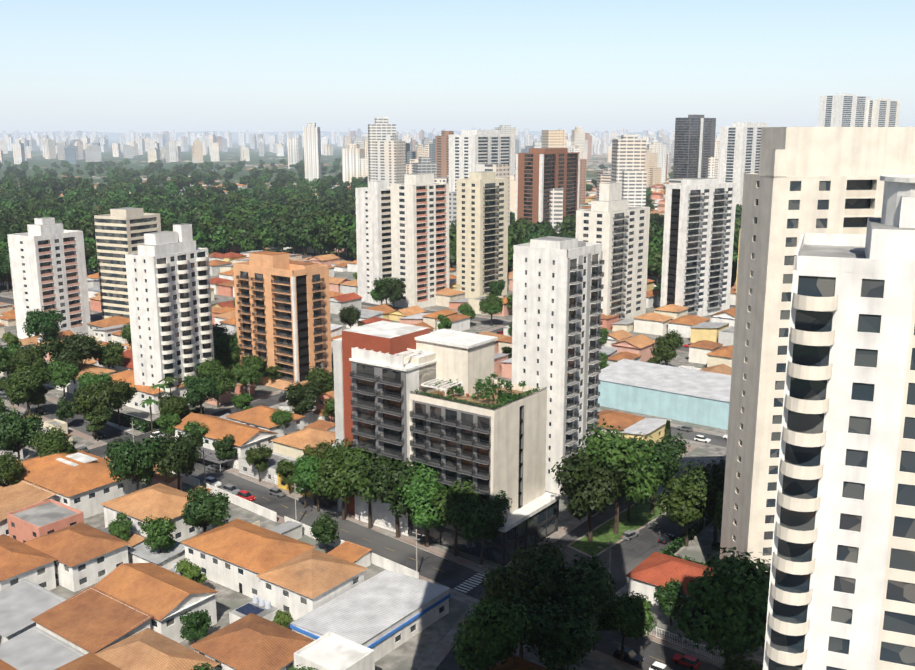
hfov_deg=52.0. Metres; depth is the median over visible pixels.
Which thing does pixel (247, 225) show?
forest tree
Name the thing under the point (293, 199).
forest tree
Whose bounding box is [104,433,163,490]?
garden tree
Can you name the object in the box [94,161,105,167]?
forest tree
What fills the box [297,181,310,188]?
forest tree
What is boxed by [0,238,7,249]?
forest tree
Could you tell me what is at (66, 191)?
forest tree
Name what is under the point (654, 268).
forest tree
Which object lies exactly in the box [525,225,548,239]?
forest tree
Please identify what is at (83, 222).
forest tree
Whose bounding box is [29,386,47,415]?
street tree
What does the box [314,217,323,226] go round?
forest tree
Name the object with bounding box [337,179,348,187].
forest tree
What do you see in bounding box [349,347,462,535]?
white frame
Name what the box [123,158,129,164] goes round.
forest tree
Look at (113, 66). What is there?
sky
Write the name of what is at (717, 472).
plaza tree
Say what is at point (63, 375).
street tree
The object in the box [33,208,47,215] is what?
forest tree
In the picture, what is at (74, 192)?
forest tree
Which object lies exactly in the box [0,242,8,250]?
forest tree
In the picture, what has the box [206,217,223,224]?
forest tree
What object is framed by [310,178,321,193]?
forest tree
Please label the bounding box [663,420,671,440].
cypress
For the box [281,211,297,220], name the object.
forest tree
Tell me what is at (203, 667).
garden tree
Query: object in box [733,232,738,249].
forest tree
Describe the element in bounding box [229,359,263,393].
tree
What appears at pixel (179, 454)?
garden tree
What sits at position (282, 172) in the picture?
forest tree
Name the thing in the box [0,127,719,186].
skyline towers
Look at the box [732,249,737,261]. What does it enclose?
forest tree
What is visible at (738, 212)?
forest tree
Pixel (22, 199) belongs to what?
forest tree
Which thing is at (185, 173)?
forest tree
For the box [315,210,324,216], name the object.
forest tree
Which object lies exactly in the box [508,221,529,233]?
forest tree
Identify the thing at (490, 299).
garden tree
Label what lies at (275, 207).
forest tree
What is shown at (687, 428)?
parked car
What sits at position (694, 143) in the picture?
dark tower glass
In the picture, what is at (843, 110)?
white tower
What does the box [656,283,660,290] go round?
tree
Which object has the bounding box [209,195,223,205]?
forest tree
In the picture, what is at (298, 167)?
forest tree
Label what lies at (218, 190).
forest tree
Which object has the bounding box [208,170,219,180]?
forest tree
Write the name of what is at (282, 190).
forest tree
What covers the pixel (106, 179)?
forest tree
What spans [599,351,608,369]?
garden tree
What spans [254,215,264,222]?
forest tree
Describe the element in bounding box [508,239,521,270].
forest tree
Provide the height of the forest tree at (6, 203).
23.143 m
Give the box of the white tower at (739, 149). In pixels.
[718,122,767,205]
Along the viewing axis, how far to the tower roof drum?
81.47 m
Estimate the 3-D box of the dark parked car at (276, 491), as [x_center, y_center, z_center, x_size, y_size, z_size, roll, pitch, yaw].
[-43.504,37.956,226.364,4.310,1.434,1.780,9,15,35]
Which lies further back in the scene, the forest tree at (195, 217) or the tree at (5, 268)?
the forest tree at (195, 217)
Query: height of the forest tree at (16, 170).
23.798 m
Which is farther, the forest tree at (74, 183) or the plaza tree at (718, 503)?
the forest tree at (74, 183)
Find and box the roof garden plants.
[414,372,539,407]
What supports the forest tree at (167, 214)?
on the ground
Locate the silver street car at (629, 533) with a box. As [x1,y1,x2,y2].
[622,530,639,539]
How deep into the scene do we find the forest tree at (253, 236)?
651.88 m
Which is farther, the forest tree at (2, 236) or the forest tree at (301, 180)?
the forest tree at (301, 180)
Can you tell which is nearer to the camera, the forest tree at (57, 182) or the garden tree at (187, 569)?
the garden tree at (187, 569)
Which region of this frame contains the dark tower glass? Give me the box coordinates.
[673,115,715,178]
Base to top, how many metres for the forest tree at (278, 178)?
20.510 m
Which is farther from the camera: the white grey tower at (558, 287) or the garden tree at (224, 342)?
the garden tree at (224, 342)
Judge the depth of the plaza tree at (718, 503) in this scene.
188.31 m
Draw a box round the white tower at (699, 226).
[660,178,736,316]
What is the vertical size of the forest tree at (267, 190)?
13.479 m
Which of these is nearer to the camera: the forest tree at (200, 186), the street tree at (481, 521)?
the street tree at (481, 521)
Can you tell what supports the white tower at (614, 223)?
on the streets
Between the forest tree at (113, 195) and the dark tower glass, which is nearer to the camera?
the forest tree at (113, 195)
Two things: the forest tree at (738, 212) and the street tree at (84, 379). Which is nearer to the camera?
the street tree at (84, 379)
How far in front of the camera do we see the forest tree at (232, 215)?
785.15 m
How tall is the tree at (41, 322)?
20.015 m
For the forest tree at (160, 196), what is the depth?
969.66 m
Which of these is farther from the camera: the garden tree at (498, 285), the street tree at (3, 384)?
the garden tree at (498, 285)
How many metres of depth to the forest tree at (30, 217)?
766.58 m
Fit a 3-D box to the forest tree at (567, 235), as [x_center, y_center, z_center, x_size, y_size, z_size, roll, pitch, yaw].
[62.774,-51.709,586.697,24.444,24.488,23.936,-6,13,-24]
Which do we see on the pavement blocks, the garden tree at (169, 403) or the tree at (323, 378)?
the garden tree at (169, 403)
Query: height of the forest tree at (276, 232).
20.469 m
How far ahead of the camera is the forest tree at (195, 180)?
1393.09 m
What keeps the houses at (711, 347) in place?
on the ground
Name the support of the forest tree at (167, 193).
on the ground
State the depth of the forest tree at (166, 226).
689.92 m
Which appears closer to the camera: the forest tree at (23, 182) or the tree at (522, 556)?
the tree at (522, 556)
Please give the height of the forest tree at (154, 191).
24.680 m
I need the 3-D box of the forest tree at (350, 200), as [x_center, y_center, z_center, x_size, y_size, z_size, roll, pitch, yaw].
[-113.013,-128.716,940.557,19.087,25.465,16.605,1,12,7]
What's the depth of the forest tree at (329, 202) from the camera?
919.00 m
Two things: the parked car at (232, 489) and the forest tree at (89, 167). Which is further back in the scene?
the forest tree at (89, 167)
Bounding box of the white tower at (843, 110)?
[818,93,869,126]
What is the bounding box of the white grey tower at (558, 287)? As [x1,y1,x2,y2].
[512,236,604,494]
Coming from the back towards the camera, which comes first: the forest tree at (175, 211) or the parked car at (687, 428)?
the forest tree at (175, 211)
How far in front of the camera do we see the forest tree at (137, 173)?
1657.66 m
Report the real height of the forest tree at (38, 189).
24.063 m
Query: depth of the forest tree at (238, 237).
660.88 m
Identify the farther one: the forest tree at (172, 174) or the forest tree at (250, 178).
the forest tree at (172, 174)
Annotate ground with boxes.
[0,136,673,288]
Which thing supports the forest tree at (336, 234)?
on the streets
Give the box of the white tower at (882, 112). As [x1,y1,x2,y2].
[866,98,900,126]
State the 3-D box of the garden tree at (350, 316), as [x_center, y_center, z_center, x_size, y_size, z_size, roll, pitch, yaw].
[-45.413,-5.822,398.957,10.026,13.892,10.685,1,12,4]
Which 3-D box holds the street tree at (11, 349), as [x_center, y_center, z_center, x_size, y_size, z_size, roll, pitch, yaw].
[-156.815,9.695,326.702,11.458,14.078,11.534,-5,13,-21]
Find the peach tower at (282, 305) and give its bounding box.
[233,251,331,389]
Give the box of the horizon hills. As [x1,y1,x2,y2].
[0,131,718,135]
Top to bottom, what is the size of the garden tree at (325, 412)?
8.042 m
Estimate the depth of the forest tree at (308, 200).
946.96 m
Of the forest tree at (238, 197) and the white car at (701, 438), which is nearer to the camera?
the white car at (701, 438)
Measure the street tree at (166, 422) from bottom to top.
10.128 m
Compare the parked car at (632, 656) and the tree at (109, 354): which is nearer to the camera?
the parked car at (632, 656)
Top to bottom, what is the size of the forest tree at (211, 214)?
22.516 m
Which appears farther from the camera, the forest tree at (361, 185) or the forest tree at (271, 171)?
the forest tree at (271, 171)
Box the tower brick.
[515,148,579,224]
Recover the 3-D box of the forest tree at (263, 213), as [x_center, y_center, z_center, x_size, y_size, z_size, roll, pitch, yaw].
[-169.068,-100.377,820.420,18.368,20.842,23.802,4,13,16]
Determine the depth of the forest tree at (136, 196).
977.97 m
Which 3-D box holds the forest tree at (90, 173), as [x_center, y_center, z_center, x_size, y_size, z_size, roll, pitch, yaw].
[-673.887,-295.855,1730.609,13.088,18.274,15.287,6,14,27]
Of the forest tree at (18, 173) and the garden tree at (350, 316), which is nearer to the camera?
the garden tree at (350, 316)
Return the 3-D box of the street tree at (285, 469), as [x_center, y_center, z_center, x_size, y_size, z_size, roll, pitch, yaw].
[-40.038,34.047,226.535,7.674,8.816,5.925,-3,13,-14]
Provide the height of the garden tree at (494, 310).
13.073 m
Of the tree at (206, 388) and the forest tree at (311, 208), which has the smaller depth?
the tree at (206, 388)
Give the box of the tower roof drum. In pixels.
[880,174,914,225]
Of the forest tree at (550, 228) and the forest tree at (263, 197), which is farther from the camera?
the forest tree at (263, 197)
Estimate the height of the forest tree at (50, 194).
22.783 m
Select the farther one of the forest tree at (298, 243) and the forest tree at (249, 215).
the forest tree at (249, 215)
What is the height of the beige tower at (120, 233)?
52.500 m
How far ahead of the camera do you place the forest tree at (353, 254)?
623.86 m
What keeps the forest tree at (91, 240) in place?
on the ground
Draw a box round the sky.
[0,0,914,132]
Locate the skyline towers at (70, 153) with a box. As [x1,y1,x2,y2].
[24,128,658,163]
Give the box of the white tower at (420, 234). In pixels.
[390,173,448,307]
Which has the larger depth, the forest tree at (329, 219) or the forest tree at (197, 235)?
the forest tree at (329, 219)
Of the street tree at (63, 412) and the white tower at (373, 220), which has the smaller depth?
the street tree at (63, 412)
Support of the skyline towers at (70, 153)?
on the ground
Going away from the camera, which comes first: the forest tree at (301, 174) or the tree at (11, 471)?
the tree at (11, 471)
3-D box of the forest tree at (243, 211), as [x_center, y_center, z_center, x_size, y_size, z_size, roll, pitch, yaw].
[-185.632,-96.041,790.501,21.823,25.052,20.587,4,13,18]
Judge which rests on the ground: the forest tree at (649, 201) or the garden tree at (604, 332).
the forest tree at (649, 201)
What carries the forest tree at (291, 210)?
on the ground
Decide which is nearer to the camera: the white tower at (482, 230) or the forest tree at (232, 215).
the white tower at (482, 230)
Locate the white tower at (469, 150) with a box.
[449,130,513,191]
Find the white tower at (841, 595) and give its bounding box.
[763,196,914,669]
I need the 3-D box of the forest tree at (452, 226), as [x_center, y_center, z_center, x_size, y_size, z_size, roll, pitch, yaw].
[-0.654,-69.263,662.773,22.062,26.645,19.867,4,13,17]
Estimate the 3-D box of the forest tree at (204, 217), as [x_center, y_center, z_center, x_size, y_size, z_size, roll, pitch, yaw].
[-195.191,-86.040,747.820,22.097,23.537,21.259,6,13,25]
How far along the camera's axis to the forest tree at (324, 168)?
1920.86 m
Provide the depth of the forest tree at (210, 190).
1106.48 m
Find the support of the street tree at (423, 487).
on the pavement blocks
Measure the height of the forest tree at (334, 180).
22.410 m
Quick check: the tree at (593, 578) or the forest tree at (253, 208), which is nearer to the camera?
the tree at (593, 578)
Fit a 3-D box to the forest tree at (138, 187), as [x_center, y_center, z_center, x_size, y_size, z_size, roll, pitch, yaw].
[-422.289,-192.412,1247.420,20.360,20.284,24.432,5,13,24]
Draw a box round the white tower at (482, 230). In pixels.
[456,171,508,297]
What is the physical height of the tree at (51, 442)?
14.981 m
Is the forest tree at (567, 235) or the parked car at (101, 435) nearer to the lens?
the parked car at (101, 435)
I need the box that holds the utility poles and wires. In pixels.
[4,364,762,669]
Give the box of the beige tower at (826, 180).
[720,127,914,572]
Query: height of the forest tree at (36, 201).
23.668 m
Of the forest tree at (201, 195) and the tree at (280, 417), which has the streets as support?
the tree at (280, 417)
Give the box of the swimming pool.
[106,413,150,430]
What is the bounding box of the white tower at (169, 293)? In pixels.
[125,223,214,397]
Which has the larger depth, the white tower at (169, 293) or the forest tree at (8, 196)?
the forest tree at (8, 196)
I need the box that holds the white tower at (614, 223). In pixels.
[576,182,649,320]
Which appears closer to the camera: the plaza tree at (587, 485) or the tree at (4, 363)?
the plaza tree at (587, 485)
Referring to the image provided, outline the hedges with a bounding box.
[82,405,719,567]
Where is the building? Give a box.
[350,329,546,516]
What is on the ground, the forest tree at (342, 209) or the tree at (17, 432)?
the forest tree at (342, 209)
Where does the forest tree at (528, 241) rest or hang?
on the ground
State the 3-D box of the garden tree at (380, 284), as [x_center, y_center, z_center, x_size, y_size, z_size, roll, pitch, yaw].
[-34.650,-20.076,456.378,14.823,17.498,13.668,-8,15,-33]
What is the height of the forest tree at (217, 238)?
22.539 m
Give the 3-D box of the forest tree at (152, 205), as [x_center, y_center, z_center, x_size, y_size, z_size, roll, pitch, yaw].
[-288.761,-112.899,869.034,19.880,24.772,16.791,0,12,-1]
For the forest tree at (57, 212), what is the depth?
745.95 m
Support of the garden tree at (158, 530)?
on the pavement blocks
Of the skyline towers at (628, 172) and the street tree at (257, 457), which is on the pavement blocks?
the street tree at (257, 457)
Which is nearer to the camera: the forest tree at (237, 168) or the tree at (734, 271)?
the tree at (734, 271)
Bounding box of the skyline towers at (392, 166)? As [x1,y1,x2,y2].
[0,123,719,226]
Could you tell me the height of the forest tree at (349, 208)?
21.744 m
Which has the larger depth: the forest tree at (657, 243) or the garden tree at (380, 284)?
the forest tree at (657, 243)
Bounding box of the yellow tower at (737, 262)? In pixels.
[735,229,739,304]
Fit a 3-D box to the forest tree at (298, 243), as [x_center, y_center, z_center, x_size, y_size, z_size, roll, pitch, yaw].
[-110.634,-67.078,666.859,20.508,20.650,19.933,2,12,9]
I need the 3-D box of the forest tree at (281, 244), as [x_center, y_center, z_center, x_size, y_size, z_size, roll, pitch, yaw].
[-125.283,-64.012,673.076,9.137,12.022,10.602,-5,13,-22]
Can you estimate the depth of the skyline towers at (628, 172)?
864.20 m
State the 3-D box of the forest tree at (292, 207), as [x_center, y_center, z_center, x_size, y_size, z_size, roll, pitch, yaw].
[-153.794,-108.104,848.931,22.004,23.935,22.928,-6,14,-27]
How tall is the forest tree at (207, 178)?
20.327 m
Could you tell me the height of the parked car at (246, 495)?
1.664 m
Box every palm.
[140,399,158,431]
[150,383,168,415]
[157,377,181,395]
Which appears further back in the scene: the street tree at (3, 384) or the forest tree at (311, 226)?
the forest tree at (311, 226)
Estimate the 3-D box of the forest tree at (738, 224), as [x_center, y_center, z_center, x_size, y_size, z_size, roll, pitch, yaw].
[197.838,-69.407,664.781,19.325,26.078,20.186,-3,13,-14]
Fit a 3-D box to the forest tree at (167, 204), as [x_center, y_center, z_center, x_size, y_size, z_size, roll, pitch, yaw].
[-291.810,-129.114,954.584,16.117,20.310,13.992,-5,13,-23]
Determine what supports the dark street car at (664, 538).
on the streets
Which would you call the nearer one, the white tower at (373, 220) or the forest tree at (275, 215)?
the white tower at (373, 220)
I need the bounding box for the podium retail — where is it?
[409,492,559,565]
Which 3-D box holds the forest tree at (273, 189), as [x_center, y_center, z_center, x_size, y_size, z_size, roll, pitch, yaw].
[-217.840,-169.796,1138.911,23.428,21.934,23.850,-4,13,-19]
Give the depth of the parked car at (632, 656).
155.09 m
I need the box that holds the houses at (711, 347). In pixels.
[0,182,735,378]
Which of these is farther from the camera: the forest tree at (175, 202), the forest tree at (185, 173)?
the forest tree at (185, 173)
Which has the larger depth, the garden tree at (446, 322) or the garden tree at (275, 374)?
the garden tree at (446, 322)
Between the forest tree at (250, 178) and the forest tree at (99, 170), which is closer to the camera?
the forest tree at (250, 178)
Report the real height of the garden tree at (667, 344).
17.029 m
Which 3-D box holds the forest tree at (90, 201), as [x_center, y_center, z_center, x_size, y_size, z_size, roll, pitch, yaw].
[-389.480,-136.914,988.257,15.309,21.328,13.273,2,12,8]
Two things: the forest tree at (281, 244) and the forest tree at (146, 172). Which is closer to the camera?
the forest tree at (281, 244)
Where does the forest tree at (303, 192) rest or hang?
on the ground
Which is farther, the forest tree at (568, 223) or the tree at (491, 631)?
the forest tree at (568, 223)
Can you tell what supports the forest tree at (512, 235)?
on the ground
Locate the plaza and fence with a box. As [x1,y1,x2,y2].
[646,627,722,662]
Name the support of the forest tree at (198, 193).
on the ground
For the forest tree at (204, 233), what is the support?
on the ground
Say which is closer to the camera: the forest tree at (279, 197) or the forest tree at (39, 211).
the forest tree at (39, 211)
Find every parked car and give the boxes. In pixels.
[0,392,6,398]
[35,407,48,414]
[76,446,88,451]
[92,431,105,438]
[204,476,221,486]
[207,463,223,471]
[222,484,240,494]
[237,490,255,500]
[268,487,285,497]
[279,395,285,401]
[613,645,643,664]
[649,661,671,669]
[677,425,692,431]
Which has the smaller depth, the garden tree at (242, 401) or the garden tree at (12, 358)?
the garden tree at (242, 401)
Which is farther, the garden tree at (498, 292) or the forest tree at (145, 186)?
the forest tree at (145, 186)
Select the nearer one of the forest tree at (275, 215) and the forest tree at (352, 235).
the forest tree at (352, 235)
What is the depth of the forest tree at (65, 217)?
739.07 m
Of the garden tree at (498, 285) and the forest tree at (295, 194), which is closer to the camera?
the garden tree at (498, 285)
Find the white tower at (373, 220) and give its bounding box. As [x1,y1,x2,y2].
[355,181,391,304]
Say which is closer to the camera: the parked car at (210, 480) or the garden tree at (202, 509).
the garden tree at (202, 509)
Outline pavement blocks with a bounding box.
[0,271,764,669]
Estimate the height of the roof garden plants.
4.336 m
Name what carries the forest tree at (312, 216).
on the ground
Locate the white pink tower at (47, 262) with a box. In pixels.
[7,217,90,338]
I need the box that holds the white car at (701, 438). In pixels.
[694,435,710,442]
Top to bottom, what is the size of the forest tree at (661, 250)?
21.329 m
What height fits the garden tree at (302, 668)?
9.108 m
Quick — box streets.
[0,251,735,669]
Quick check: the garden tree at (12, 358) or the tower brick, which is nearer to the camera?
the garden tree at (12, 358)
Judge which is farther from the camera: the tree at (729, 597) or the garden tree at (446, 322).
the garden tree at (446, 322)
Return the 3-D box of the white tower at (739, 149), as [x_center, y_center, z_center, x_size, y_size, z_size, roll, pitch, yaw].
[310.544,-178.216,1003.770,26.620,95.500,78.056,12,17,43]
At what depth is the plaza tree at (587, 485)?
193.44 m
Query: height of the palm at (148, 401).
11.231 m
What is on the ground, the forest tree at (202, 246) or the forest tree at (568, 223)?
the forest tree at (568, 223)
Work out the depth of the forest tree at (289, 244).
677.69 m
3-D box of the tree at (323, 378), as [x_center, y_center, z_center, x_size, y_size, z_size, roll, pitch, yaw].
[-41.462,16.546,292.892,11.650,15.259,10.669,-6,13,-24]
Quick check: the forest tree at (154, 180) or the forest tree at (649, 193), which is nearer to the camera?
the forest tree at (649, 193)
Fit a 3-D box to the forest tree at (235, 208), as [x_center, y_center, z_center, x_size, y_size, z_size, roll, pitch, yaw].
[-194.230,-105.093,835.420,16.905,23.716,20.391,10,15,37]
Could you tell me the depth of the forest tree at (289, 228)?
663.56 m
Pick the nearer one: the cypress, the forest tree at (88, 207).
the cypress
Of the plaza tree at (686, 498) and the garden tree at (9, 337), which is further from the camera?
the garden tree at (9, 337)
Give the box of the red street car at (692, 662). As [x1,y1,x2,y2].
[672,653,700,668]
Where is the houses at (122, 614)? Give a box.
[0,316,754,669]
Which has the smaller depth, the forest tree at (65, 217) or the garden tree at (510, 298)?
the garden tree at (510, 298)
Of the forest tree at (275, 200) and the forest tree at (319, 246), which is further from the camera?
the forest tree at (275, 200)
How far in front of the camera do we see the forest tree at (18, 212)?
798.78 m
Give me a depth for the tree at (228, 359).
327.24 m
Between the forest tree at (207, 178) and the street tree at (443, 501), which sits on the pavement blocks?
the street tree at (443, 501)
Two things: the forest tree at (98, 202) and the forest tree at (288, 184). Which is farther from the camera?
the forest tree at (288, 184)
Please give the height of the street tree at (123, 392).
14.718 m
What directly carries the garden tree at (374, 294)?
on the pavement blocks
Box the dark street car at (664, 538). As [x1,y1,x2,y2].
[658,533,675,543]
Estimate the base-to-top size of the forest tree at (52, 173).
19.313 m
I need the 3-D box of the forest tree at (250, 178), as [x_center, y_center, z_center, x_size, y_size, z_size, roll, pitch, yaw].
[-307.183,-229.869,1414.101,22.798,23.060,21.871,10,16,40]
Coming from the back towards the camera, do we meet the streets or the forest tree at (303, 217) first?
the forest tree at (303, 217)
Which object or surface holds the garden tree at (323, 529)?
on the pavement blocks
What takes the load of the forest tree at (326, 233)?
on the streets
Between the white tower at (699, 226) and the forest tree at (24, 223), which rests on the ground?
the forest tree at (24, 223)
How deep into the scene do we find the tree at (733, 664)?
136.86 m
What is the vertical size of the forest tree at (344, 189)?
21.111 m
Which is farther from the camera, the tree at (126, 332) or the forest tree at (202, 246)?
the forest tree at (202, 246)
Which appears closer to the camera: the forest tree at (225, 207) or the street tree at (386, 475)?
the street tree at (386, 475)
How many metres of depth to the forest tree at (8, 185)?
1166.76 m
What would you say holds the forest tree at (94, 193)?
on the ground
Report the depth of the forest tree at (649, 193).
1221.30 m
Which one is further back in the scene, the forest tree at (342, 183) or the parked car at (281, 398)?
the forest tree at (342, 183)
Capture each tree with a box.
[0,179,18,193]
[0,191,13,201]
[0,199,12,208]
[0,210,10,224]
[0,214,28,226]
[0,224,7,235]
[0,232,6,240]
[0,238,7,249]
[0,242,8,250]
[0,249,11,288]
[0,252,10,291]
[0,343,14,373]
[0,372,16,404]
[0,396,5,413]
[0,407,43,461]
[0,452,24,485]
[1,332,21,346]
[2,343,19,376]
[4,166,15,172]
[4,221,22,232]
[5,363,52,414]
[7,348,24,371]
[8,219,32,230]
[9,191,23,198]
[12,200,31,206]
[13,208,32,217]
[14,169,26,177]
[14,342,47,371]
[15,195,33,200]
[16,168,25,175]
[18,176,30,186]
[18,203,34,211]
[20,184,43,195]
[21,163,28,169]
[22,306,63,340]
[23,188,39,198]
[23,212,41,223]
[28,198,43,205]
[29,175,38,180]
[29,186,42,195]
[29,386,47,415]
[30,425,76,456]
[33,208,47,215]
[34,168,42,173]
[34,200,51,207]
[37,209,55,217]
[37,332,99,365]
[40,174,53,180]
[40,182,56,187]
[42,185,52,196]
[44,189,58,199]
[45,171,57,176]
[47,359,79,398]
[48,178,61,186]
[49,195,64,205]
[50,198,62,207]
[50,209,80,218]
[53,213,75,222]
[55,397,74,426]
[59,204,74,211]
[60,161,70,167]
[60,182,65,194]
[62,186,73,194]
[62,218,79,229]
[63,189,78,199]
[63,198,78,206]
[65,178,81,188]
[69,208,93,220]
[71,380,118,437]
[72,195,89,205]
[74,217,94,228]
[76,371,111,389]
[78,179,93,189]
[78,192,88,197]
[79,195,95,205]
[82,204,92,211]
[82,226,94,239]
[83,410,110,440]
[84,237,96,258]
[84,245,93,260]
[85,163,94,170]
[86,256,97,272]
[88,170,94,176]
[88,188,102,198]
[89,205,107,215]
[90,211,109,222]
[92,340,124,368]
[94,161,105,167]
[95,166,103,176]
[96,183,105,187]
[96,198,102,206]
[99,190,119,199]
[100,197,115,209]
[102,176,109,182]
[103,191,120,205]
[104,202,124,212]
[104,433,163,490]
[106,170,117,179]
[106,379,137,425]
[108,512,132,540]
[109,160,115,165]
[109,180,118,184]
[112,180,129,190]
[115,167,127,176]
[115,184,128,191]
[115,189,127,199]
[120,322,131,346]
[121,171,135,179]
[121,201,133,206]
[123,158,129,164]
[129,183,142,192]
[130,191,147,201]
[132,203,155,213]
[133,169,140,177]
[135,177,141,182]
[135,200,157,207]
[139,515,176,552]
[142,181,155,191]
[143,168,151,177]
[143,188,162,196]
[146,177,158,184]
[147,175,160,185]
[148,198,162,204]
[148,427,205,489]
[149,193,165,200]
[154,163,162,168]
[155,412,180,438]
[157,392,192,419]
[158,208,176,222]
[159,172,166,185]
[159,188,173,200]
[160,215,172,229]
[161,219,170,230]
[163,199,171,207]
[164,181,179,194]
[167,194,183,211]
[167,207,179,216]
[168,170,176,177]
[172,217,190,228]
[174,180,185,190]
[174,558,206,582]
[175,168,184,174]
[177,174,188,189]
[179,609,211,641]
[181,171,189,176]
[181,196,201,206]
[181,205,192,213]
[181,484,230,531]
[182,176,191,186]
[182,186,193,193]
[182,212,202,222]
[182,220,194,223]
[182,373,221,413]
[183,163,193,176]
[183,420,208,443]
[184,190,204,198]
[188,202,212,213]
[190,176,199,185]
[190,662,220,669]
[191,183,203,189]
[191,190,204,200]
[192,172,202,184]
[192,223,208,240]
[192,226,206,246]
[195,222,214,241]
[196,241,207,247]
[197,187,212,192]
[197,357,237,407]
[200,213,219,223]
[201,202,222,217]
[201,228,206,239]
[202,175,212,183]
[202,190,218,201]
[202,209,215,217]
[202,221,222,226]
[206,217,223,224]
[207,242,217,252]
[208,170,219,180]
[208,226,230,252]
[208,227,237,253]
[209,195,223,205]
[210,186,225,194]
[211,221,227,225]
[212,434,236,468]
[213,322,228,341]
[213,329,240,357]
[214,351,239,368]
[219,193,228,204]
[220,216,243,223]
[221,204,230,217]
[222,180,237,191]
[223,172,233,180]
[223,206,248,220]
[223,206,249,224]
[223,221,234,229]
[225,192,234,203]
[227,204,243,211]
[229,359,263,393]
[231,192,247,203]
[231,218,253,232]
[231,392,253,409]
[233,165,241,174]
[234,228,248,251]
[238,188,257,200]
[238,208,252,219]
[239,179,247,184]
[239,230,258,249]
[240,237,257,251]
[241,353,267,384]
[245,202,264,216]
[245,444,272,481]
[246,175,257,181]
[250,167,260,175]
[250,225,275,250]
[252,185,263,193]
[252,209,276,220]
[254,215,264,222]
[257,226,280,250]
[259,172,270,182]
[260,193,269,200]
[260,200,274,208]
[260,218,274,226]
[263,168,274,177]
[263,187,271,193]
[265,366,282,378]
[268,186,279,194]
[270,181,285,188]
[270,223,283,238]
[270,408,293,429]
[271,197,282,204]
[271,203,288,214]
[271,212,285,218]
[272,193,286,202]
[272,609,292,627]
[274,176,285,183]
[275,216,291,221]
[275,217,294,224]
[275,459,296,493]
[276,168,286,175]
[276,237,288,251]
[277,187,293,199]
[279,174,292,182]
[280,202,297,210]
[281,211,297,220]
[281,222,297,253]
[284,380,323,414]
[285,189,299,201]
[286,181,295,187]
[287,196,301,205]
[287,234,311,254]
[287,241,298,252]
[288,204,301,216]
[288,664,317,669]
[289,225,314,255]
[290,468,313,506]
[291,219,319,255]
[294,453,322,510]
[295,165,302,171]
[295,178,305,184]
[296,212,310,220]
[297,171,304,177]
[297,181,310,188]
[297,194,306,199]
[297,204,318,216]
[298,196,315,206]
[301,188,314,194]
[303,440,331,459]
[305,364,333,393]
[307,213,320,221]
[309,512,338,552]
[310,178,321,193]
[312,235,334,254]
[312,438,357,519]
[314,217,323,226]
[314,224,331,253]
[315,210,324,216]
[316,203,330,212]
[317,183,328,197]
[318,224,335,253]
[318,229,335,253]
[320,195,340,210]
[320,210,345,224]
[321,166,327,170]
[321,177,331,184]
[322,406,334,421]
[323,221,349,258]
[325,189,335,196]
[325,398,334,413]
[328,176,339,185]
[329,186,341,192]
[331,216,355,256]
[332,160,340,165]
[332,165,339,173]
[332,192,341,198]
[332,206,346,214]
[335,194,354,204]
[335,200,355,213]
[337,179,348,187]
[338,232,356,260]
[338,304,360,327]
[339,190,354,197]
[339,444,388,528]
[341,186,354,191]
[342,213,355,222]
[349,232,356,248]
[350,180,360,185]
[350,249,356,259]
[354,182,366,187]
[359,453,419,537]
[370,281,387,304]
[372,276,399,304]
[385,280,405,309]
[392,460,451,546]
[431,479,484,555]
[437,314,451,329]
[447,490,512,564]
[449,219,456,234]
[449,230,456,246]
[449,244,456,267]
[451,596,531,669]
[457,302,475,319]
[478,562,557,658]
[479,293,503,313]
[482,297,502,325]
[488,279,505,289]
[489,287,501,295]
[501,346,511,357]
[505,537,565,575]
[507,294,512,308]
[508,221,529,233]
[508,228,523,271]
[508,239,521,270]
[510,217,526,227]
[516,217,533,226]
[517,229,527,240]
[520,235,538,243]
[520,589,601,669]
[524,220,559,236]
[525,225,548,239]
[526,551,619,619]
[551,233,575,237]
[551,444,635,541]
[554,215,573,228]
[560,218,575,235]
[578,419,665,533]
[586,184,593,190]
[591,179,596,188]
[594,591,658,660]
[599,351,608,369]
[600,327,608,344]
[621,436,656,520]
[631,432,689,512]
[645,203,653,211]
[646,190,652,195]
[646,198,653,206]
[646,355,661,363]
[647,245,661,278]
[647,253,662,282]
[648,230,663,252]
[649,222,662,239]
[650,210,663,224]
[650,329,683,365]
[653,578,687,625]
[654,464,717,546]
[656,246,662,255]
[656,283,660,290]
[671,546,770,666]
[678,457,725,540]
[713,489,723,529]
[722,654,762,669]
[731,261,736,284]
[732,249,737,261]
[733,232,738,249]
[734,219,740,233]
[735,204,741,217]
[756,604,767,623]
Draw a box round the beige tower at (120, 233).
[94,207,160,318]
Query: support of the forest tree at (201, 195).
on the ground
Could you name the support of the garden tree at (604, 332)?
on the pavement blocks
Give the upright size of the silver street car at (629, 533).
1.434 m
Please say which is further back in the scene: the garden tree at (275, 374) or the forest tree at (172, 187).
the forest tree at (172, 187)
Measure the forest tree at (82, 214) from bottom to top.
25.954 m
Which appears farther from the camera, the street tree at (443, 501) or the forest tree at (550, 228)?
the forest tree at (550, 228)
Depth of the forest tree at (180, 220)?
736.37 m
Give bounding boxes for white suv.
[150,431,164,437]
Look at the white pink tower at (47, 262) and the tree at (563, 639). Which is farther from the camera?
the white pink tower at (47, 262)
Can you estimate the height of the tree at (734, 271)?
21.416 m
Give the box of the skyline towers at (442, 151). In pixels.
[77,130,667,204]
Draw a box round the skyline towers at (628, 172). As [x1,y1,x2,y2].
[24,117,718,232]
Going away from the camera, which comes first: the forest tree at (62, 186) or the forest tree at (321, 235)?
the forest tree at (321, 235)
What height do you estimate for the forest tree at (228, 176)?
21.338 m
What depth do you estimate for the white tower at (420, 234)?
462.69 m

